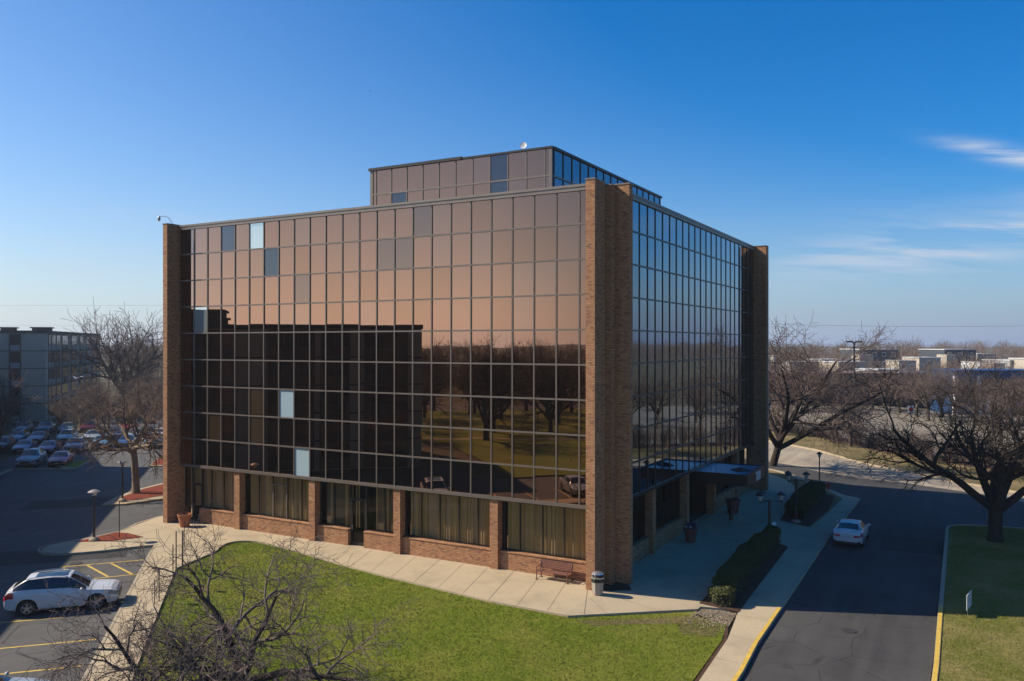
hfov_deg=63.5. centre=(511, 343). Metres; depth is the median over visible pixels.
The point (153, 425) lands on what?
parked car
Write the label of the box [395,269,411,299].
window pane
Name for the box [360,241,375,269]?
window pane
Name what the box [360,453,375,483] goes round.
window pane
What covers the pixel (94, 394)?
bare tree
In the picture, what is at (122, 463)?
lamp post
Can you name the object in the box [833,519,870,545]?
parked car
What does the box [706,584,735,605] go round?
shrub
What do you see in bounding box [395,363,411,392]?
window pane
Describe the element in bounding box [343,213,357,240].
window pane
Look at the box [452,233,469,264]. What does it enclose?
window pane
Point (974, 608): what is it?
lawn
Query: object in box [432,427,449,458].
window pane
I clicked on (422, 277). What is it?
window pane
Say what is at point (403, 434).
window pane
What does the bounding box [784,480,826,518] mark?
hedge
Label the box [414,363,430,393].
window pane
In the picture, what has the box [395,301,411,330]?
window pane
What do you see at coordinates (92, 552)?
kerb
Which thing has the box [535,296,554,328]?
window pane
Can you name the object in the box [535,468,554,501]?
window pane
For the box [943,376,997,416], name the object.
bare tree
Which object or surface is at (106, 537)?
mulch bed
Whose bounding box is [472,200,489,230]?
window pane
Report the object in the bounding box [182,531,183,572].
sign post
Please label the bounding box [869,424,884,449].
bare shrub
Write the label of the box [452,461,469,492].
window pane
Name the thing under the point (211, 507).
window frame
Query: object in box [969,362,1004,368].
house
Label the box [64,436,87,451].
parked car
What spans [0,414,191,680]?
parking lot
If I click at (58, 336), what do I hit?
window
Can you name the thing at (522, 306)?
window pane
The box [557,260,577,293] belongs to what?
window pane
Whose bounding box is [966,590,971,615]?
yard sign
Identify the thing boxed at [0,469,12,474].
kerb
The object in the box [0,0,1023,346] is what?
sky
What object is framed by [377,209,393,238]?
window pane
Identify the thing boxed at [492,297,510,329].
window pane
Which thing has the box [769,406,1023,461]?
gravel lot
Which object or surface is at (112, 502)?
island
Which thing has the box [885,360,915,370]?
house
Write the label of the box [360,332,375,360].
window pane
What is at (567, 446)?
window pane
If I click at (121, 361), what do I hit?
woods
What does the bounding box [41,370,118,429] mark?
bare tree
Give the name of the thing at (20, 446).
parked car
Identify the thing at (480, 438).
window pane
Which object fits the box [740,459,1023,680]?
drive
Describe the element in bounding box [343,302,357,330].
window pane
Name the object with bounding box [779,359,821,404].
bare tree
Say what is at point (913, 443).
bare shrub
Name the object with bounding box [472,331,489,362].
window pane
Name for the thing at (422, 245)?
window pane
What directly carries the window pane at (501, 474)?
in the office building
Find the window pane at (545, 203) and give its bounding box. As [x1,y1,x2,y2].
[535,193,554,225]
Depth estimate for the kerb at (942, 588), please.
44.98 m
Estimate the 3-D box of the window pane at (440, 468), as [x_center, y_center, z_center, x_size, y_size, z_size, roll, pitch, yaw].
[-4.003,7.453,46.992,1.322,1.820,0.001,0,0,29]
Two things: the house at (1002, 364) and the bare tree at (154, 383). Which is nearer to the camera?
the bare tree at (154, 383)
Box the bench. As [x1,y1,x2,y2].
[535,559,572,583]
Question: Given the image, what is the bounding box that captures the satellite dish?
[520,142,526,148]
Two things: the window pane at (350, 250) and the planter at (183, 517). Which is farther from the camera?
the planter at (183, 517)
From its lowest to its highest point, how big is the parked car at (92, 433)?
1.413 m
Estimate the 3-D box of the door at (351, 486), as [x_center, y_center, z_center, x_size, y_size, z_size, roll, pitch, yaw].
[-9.360,10.442,50.564,1.320,3.757,0.175,0,0,29]
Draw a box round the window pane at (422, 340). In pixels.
[414,332,430,361]
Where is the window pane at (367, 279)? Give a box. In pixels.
[360,271,375,300]
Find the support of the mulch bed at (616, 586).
on the terrace paving
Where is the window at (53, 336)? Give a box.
[52,335,55,344]
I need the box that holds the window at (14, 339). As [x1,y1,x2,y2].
[10,335,19,344]
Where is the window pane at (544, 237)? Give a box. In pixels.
[535,227,554,260]
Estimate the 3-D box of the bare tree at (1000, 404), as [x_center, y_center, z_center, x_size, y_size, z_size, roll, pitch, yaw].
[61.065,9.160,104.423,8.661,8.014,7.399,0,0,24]
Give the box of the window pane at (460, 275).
[452,266,469,297]
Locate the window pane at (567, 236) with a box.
[557,225,577,258]
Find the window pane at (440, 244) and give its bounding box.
[432,235,449,265]
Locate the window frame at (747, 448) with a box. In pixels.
[739,448,747,463]
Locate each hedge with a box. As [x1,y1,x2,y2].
[711,524,781,597]
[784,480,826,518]
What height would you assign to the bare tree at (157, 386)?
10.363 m
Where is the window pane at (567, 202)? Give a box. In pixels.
[557,191,577,224]
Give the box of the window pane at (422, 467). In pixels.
[414,458,430,488]
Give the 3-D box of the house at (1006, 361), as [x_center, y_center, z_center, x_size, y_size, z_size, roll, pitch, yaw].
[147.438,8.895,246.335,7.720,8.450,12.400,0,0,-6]
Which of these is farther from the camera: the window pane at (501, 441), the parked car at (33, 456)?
the parked car at (33, 456)
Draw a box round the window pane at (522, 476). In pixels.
[513,466,532,499]
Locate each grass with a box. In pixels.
[62,460,87,466]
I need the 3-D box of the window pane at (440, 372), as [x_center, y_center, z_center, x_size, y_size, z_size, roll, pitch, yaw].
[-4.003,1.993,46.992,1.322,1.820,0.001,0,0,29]
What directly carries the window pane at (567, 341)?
in the office building
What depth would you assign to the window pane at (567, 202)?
43.13 m
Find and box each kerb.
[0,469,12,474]
[8,468,78,469]
[38,515,162,680]
[731,498,858,680]
[769,440,1015,492]
[769,470,842,526]
[772,469,855,497]
[931,527,948,680]
[946,524,1023,528]
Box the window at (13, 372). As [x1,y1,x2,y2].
[10,370,19,379]
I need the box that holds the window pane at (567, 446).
[557,435,577,469]
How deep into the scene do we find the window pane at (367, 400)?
49.58 m
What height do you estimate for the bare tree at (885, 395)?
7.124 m
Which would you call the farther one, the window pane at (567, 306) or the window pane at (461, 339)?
the window pane at (461, 339)
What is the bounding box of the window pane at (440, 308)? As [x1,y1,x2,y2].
[432,299,449,329]
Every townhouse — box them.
[840,349,897,367]
[918,349,976,368]
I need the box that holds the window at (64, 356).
[62,352,67,360]
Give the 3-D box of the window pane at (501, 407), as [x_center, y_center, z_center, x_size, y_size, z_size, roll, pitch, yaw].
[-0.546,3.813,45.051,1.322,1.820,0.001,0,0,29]
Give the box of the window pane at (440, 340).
[432,332,449,361]
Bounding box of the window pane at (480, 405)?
[472,397,489,428]
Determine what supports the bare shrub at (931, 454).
on the verge
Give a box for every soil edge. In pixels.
[695,625,727,680]
[789,431,1016,473]
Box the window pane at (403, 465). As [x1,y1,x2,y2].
[395,456,411,486]
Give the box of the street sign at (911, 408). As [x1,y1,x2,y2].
[908,406,913,412]
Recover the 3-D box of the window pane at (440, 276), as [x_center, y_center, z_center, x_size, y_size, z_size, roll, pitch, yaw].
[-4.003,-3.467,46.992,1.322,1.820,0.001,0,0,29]
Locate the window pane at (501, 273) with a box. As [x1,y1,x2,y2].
[492,264,510,295]
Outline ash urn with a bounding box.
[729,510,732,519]
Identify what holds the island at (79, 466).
on the parking lot at (23, 530)
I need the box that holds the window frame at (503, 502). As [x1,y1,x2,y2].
[502,501,585,560]
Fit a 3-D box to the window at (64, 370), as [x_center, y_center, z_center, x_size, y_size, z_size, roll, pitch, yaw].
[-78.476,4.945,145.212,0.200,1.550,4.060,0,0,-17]
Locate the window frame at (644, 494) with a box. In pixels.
[633,494,644,542]
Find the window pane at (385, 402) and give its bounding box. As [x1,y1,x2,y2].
[377,393,393,423]
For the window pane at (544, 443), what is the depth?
43.75 m
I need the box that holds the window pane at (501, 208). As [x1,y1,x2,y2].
[492,198,510,229]
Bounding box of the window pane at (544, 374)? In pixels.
[535,365,554,397]
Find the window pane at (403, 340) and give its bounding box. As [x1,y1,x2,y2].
[395,332,411,361]
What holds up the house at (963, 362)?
on the ground at (52, 434)
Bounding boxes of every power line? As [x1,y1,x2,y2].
[0,305,134,305]
[783,324,970,326]
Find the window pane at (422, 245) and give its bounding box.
[414,236,430,266]
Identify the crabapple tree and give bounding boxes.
[16,568,347,680]
[82,501,417,680]
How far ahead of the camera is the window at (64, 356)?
144.72 m
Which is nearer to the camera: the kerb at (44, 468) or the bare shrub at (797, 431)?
the kerb at (44, 468)
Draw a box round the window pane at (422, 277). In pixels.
[414,268,430,298]
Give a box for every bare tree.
[0,371,44,440]
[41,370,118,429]
[44,396,75,426]
[54,372,162,493]
[60,301,162,409]
[68,377,143,428]
[70,379,114,418]
[100,374,156,411]
[101,331,162,396]
[109,363,162,422]
[123,364,157,414]
[139,365,162,411]
[769,316,921,465]
[770,369,803,399]
[770,390,798,429]
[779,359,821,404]
[783,363,837,410]
[808,361,851,409]
[809,384,889,446]
[841,345,1023,542]
[847,367,894,407]
[872,380,900,406]
[877,365,917,412]
[885,361,943,416]
[890,366,957,420]
[915,359,967,416]
[916,362,989,421]
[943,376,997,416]
[958,387,1023,441]
[969,374,1019,421]
[982,373,1023,423]
[997,371,1023,418]
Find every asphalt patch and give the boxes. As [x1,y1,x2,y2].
[0,550,126,566]
[20,497,149,509]
[879,535,943,554]
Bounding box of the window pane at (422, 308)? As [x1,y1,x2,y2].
[414,300,430,329]
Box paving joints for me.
[78,494,842,680]
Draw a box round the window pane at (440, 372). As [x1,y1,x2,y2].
[432,364,449,394]
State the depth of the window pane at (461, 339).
46.33 m
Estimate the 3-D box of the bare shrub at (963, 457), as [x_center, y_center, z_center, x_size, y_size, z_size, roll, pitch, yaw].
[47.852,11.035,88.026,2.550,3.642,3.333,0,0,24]
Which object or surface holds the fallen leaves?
on the lawn at (652, 666)
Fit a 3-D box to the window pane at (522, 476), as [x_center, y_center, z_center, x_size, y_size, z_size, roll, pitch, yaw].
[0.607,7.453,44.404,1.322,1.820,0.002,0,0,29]
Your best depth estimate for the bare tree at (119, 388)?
127.66 m
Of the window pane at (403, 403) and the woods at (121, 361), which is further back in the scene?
the woods at (121, 361)
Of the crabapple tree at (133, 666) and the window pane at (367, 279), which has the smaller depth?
the crabapple tree at (133, 666)
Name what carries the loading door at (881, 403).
in the warehouse
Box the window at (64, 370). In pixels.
[62,367,67,376]
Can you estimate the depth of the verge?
93.17 m
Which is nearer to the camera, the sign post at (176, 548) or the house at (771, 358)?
the sign post at (176, 548)
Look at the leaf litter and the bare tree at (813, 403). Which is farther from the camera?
the bare tree at (813, 403)
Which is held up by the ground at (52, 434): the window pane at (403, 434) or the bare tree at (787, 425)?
the bare tree at (787, 425)
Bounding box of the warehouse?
[769,371,929,407]
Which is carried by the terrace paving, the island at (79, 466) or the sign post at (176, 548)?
the sign post at (176, 548)
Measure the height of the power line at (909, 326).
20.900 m
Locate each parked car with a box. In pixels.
[0,435,15,451]
[0,671,49,680]
[3,568,121,616]
[9,429,29,442]
[11,421,32,431]
[12,439,37,453]
[15,447,46,467]
[27,430,49,442]
[35,420,55,433]
[36,440,60,453]
[47,450,73,466]
[56,428,77,442]
[58,422,76,432]
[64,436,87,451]
[80,421,99,432]
[83,429,103,440]
[91,434,112,448]
[105,427,121,439]
[116,434,134,447]
[143,419,160,430]
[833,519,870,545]
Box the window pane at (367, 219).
[360,211,375,239]
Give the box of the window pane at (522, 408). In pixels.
[513,399,532,431]
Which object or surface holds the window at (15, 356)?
in the apartment block
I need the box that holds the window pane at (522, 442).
[513,432,532,465]
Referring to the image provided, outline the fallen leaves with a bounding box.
[684,609,736,630]
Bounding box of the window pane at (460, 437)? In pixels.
[452,429,469,460]
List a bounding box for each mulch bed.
[75,532,141,541]
[115,484,162,500]
[151,458,162,464]
[603,582,630,590]
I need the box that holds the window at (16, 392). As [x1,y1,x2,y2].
[10,388,19,397]
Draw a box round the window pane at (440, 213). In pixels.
[432,204,449,233]
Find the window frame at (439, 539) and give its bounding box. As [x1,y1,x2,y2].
[405,491,489,547]
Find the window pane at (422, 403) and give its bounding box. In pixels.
[414,395,430,425]
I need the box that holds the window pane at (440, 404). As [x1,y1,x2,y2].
[432,396,449,426]
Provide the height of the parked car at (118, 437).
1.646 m
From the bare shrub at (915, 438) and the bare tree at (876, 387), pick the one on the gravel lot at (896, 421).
the bare tree at (876, 387)
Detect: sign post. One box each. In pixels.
[172,544,173,581]
[175,531,176,568]
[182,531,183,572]
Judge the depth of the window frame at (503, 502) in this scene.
45.07 m
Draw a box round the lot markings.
[0,560,137,674]
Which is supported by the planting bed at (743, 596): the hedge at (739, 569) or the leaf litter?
the hedge at (739, 569)
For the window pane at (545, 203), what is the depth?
43.75 m
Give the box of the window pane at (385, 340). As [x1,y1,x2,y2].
[377,332,393,361]
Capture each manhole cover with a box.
[69,561,81,564]
[841,628,856,632]
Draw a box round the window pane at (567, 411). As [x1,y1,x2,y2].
[557,400,577,433]
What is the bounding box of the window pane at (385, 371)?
[377,363,393,392]
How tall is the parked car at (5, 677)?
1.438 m
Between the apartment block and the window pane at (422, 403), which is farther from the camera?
the apartment block
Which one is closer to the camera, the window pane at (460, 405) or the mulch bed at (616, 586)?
the mulch bed at (616, 586)
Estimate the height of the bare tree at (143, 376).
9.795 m
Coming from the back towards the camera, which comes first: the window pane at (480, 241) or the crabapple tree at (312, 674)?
the window pane at (480, 241)
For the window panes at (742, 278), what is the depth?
53.59 m
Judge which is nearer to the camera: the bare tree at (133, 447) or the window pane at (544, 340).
the window pane at (544, 340)
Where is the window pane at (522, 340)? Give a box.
[513,331,532,362]
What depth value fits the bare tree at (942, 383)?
145.88 m
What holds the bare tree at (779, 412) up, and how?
on the verge
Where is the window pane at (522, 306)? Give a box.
[513,297,532,328]
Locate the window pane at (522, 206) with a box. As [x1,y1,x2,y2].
[513,196,532,227]
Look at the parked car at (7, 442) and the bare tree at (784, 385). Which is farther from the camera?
the bare tree at (784, 385)
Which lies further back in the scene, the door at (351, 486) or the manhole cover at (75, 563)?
the door at (351, 486)
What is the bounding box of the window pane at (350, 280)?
[343,272,357,300]
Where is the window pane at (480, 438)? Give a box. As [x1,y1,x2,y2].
[472,430,489,461]
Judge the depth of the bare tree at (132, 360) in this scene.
148.22 m
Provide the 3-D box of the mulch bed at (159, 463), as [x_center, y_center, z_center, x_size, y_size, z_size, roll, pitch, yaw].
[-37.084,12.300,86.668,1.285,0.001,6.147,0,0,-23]
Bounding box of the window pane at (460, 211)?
[452,202,469,232]
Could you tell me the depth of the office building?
49.55 m
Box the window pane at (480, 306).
[472,298,489,329]
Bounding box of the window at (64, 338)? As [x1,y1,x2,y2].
[62,336,67,344]
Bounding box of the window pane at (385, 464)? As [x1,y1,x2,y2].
[377,455,393,484]
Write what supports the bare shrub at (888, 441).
on the verge
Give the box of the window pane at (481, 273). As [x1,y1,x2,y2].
[472,265,489,296]
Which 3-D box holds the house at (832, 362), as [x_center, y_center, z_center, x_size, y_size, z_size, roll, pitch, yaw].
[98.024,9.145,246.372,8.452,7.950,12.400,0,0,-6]
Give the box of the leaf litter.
[697,609,736,624]
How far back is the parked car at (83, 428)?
115.81 m
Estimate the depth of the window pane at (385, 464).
48.94 m
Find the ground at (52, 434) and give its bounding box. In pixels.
[0,346,1022,680]
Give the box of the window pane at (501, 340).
[492,331,510,362]
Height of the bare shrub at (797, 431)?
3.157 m
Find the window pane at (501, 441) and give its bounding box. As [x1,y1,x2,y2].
[492,431,510,463]
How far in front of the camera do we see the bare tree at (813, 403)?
149.86 m
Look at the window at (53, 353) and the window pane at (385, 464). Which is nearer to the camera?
the window pane at (385, 464)
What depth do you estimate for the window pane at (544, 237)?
43.75 m
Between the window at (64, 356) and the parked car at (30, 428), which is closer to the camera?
the parked car at (30, 428)
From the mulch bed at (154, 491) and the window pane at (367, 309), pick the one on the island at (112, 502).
the mulch bed at (154, 491)
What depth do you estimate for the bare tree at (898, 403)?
151.81 m
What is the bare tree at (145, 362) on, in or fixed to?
on the ground at (52, 434)
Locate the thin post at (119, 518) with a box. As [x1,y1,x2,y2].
[119,500,119,536]
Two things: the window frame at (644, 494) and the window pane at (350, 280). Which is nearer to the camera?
the window frame at (644, 494)
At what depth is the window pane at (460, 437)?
46.33 m
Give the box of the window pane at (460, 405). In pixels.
[452,396,469,427]
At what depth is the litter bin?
40.55 m
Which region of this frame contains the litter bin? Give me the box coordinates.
[591,571,603,595]
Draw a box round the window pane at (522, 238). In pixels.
[513,228,532,261]
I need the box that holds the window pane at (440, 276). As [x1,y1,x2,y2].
[432,267,449,297]
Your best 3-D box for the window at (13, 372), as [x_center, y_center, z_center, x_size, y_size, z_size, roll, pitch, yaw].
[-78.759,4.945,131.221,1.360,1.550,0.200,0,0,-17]
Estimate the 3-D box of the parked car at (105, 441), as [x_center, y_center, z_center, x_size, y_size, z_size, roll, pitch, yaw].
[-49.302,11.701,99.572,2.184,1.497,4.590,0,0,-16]
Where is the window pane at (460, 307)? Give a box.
[452,299,469,329]
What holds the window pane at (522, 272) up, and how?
in the office building
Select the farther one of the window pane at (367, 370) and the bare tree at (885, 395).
the bare tree at (885, 395)
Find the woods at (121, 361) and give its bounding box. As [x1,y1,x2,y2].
[100,342,162,387]
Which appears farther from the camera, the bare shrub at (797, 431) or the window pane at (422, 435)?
the bare shrub at (797, 431)
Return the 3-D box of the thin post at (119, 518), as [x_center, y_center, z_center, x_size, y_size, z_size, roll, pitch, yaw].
[-24.985,11.170,52.678,0.053,2.400,0.060,0,0,29]
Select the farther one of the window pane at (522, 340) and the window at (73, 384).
the window at (73, 384)
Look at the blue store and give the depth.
150.00 m
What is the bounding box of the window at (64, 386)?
[62,383,67,392]
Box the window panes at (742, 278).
[181,148,752,504]
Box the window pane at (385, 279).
[377,270,393,299]
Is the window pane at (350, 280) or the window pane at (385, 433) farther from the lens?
the window pane at (350, 280)
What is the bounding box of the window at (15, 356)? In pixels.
[10,352,19,361]
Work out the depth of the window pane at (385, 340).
48.94 m
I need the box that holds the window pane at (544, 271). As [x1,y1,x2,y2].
[535,261,554,294]
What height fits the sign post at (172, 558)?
2.250 m
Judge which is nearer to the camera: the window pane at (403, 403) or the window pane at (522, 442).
the window pane at (522, 442)
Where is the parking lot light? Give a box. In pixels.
[846,341,861,420]
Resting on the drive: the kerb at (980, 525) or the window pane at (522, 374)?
the kerb at (980, 525)
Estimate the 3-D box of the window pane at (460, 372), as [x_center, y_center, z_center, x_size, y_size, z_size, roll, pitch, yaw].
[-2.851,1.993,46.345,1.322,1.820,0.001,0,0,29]
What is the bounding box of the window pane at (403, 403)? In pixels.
[395,394,411,424]
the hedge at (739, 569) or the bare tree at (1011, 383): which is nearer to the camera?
the hedge at (739, 569)
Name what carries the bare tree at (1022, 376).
on the gravel lot at (896, 421)
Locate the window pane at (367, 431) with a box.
[360,423,375,452]
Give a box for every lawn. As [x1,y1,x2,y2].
[134,542,724,680]
[937,526,1023,680]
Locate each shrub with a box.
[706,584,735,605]
[790,418,807,434]
[828,419,845,439]
[869,421,896,449]
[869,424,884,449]
[882,426,899,451]
[902,422,930,455]
[909,424,924,455]
[919,429,936,457]
[921,431,933,458]
[950,443,970,464]
[974,434,1001,467]
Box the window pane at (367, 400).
[360,393,375,421]
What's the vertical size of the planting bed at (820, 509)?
0.204 m
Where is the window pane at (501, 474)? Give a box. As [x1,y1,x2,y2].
[492,464,510,497]
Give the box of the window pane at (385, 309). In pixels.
[377,301,393,330]
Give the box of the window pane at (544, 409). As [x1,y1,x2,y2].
[535,399,554,432]
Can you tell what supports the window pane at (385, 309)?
in the office building
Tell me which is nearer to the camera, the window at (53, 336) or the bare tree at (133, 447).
the bare tree at (133, 447)
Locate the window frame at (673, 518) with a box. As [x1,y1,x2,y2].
[656,478,679,529]
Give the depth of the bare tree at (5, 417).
92.64 m
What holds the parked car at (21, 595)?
on the parking lot at (23, 530)
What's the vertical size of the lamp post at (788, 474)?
3.600 m
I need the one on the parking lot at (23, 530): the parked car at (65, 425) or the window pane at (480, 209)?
the parked car at (65, 425)
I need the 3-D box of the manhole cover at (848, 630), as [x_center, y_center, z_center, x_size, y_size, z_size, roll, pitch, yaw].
[15.173,12.902,37.263,0.660,0.016,0.660,0,0,29]
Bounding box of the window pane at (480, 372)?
[472,364,489,395]
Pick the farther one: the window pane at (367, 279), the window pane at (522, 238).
the window pane at (367, 279)
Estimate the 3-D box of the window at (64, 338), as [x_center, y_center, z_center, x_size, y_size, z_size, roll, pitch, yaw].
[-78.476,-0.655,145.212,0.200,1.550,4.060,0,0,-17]
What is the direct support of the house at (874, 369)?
on the ground at (52, 434)
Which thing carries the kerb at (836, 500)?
on the terrace paving
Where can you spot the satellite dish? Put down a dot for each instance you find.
(523, 145)
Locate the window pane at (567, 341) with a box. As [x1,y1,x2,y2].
[557,330,577,363]
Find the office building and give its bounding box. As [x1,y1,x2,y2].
[162,146,768,589]
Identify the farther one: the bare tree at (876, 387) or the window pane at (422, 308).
the bare tree at (876, 387)
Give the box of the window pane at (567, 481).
[557,470,577,504]
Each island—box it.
[46,458,91,467]
[101,483,162,505]
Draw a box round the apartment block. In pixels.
[0,327,99,422]
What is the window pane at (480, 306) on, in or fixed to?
in the office building
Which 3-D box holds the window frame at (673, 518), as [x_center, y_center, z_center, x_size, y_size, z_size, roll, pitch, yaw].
[9.496,9.942,51.713,0.084,2.757,6.010,0,0,29]
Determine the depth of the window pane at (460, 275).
46.33 m
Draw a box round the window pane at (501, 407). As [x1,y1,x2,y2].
[492,398,510,429]
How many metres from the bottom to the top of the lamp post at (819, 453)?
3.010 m
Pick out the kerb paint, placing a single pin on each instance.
(936, 657)
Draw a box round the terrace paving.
[42,469,859,680]
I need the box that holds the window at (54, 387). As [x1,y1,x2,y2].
[52,386,55,395]
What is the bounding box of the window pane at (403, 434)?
[395,425,411,455]
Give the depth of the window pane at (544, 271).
43.78 m
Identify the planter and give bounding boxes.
[172,505,191,526]
[683,521,697,542]
[725,498,740,513]
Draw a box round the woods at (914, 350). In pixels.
[769,335,1023,371]
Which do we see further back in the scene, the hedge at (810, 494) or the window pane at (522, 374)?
the hedge at (810, 494)
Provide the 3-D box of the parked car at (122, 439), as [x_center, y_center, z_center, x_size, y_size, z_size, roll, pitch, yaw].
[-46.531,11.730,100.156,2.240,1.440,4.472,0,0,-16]
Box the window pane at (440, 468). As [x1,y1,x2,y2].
[432,459,449,490]
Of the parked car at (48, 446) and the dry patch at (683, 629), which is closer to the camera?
the dry patch at (683, 629)
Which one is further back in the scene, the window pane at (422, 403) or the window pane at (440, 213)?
the window pane at (422, 403)
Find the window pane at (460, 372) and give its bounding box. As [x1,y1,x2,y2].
[452,364,469,394]
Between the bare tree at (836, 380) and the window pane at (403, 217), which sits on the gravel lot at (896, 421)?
the bare tree at (836, 380)
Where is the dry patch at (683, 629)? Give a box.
[579,616,720,636]
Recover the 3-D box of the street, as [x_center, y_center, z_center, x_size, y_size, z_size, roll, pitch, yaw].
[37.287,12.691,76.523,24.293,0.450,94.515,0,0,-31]
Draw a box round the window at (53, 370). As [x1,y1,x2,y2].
[52,369,55,378]
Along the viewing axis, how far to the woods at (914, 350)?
358.86 m
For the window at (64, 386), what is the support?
in the apartment block
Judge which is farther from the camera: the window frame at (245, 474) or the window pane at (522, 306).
the window frame at (245, 474)
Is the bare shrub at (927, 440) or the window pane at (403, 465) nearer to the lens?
the window pane at (403, 465)
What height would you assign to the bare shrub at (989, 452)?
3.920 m
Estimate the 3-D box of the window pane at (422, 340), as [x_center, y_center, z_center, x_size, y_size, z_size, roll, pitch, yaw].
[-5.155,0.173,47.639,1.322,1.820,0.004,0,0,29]
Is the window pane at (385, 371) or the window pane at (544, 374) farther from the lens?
the window pane at (385, 371)
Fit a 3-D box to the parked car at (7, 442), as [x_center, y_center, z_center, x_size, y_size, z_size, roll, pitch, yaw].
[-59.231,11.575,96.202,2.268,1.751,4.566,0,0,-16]
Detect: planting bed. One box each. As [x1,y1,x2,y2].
[699,544,787,611]
[781,494,834,525]
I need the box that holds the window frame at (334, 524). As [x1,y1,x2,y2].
[320,482,392,533]
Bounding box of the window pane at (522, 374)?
[513,365,532,397]
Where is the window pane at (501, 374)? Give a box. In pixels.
[492,364,510,396]
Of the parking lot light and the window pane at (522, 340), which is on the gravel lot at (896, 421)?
the parking lot light
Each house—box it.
[770,355,786,369]
[782,361,815,369]
[818,361,864,369]
[855,368,906,370]
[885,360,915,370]
[902,357,941,371]
[961,361,988,368]
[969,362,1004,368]
[976,353,995,360]
[982,359,1013,368]
[1008,358,1023,368]
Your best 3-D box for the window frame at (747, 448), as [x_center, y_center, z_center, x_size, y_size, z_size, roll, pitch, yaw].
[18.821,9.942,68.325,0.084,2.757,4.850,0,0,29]
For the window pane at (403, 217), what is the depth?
48.30 m
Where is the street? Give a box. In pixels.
[745,442,1023,501]
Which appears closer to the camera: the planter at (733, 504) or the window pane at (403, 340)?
the window pane at (403, 340)
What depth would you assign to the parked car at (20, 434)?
103.80 m
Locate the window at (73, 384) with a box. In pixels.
[72,381,76,389]
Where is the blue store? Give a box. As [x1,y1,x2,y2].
[929,369,1023,414]
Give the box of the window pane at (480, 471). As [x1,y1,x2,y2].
[472,463,489,494]
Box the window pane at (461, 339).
[452,331,469,362]
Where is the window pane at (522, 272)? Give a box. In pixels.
[513,263,532,295]
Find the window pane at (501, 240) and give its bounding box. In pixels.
[492,230,510,262]
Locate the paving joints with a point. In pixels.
(512, 572)
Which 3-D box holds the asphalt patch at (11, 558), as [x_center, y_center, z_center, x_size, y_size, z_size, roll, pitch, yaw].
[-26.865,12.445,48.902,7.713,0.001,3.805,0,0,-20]
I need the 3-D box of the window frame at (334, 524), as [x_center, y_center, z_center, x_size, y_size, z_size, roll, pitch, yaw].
[-9.383,9.942,50.620,6.108,2.757,0.084,0,0,29]
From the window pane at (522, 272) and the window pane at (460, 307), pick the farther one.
the window pane at (460, 307)
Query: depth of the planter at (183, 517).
55.56 m
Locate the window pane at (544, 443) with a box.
[535,434,554,467]
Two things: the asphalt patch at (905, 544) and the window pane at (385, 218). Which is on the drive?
the asphalt patch at (905, 544)
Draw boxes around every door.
[192,468,202,520]
[350,485,366,545]
[879,394,892,405]
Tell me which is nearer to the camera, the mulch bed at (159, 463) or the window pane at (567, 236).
the window pane at (567, 236)
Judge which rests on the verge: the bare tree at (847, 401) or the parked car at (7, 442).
the bare tree at (847, 401)
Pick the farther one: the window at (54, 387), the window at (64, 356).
the window at (64, 356)
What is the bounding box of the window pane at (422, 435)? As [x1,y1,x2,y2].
[414,426,430,457]
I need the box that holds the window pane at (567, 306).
[557,295,577,328]
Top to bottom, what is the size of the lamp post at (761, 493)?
3.250 m
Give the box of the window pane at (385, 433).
[377,424,393,453]
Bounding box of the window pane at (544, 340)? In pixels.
[535,331,554,363]
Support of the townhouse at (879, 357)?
on the ground at (52, 434)
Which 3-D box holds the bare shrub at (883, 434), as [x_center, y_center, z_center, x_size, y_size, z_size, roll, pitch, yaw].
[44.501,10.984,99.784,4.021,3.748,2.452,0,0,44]
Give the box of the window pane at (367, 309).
[360,302,375,330]
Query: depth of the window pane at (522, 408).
44.40 m
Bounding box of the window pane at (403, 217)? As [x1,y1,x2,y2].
[395,208,411,236]
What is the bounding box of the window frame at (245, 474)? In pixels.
[245,474,308,521]
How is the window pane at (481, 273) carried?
in the office building
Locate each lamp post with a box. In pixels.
[87,489,100,541]
[117,460,127,501]
[756,490,784,524]
[784,471,809,522]
[816,451,821,481]
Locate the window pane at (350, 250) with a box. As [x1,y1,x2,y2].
[343,242,357,270]
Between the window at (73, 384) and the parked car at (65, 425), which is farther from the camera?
the window at (73, 384)
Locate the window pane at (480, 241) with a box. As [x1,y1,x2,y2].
[472,232,489,263]
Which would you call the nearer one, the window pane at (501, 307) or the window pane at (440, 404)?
the window pane at (501, 307)
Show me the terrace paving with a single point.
(650, 591)
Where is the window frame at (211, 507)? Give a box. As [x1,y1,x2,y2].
[185,467,233,511]
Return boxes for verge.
[769,429,1023,490]
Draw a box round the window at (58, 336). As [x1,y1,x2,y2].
[57,335,59,344]
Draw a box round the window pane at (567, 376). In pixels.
[557,365,577,398]
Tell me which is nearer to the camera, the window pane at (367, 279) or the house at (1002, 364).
the window pane at (367, 279)
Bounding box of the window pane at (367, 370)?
[360,363,375,391]
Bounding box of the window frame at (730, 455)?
[716,455,730,494]
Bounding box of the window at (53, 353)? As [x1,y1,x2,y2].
[52,352,55,361]

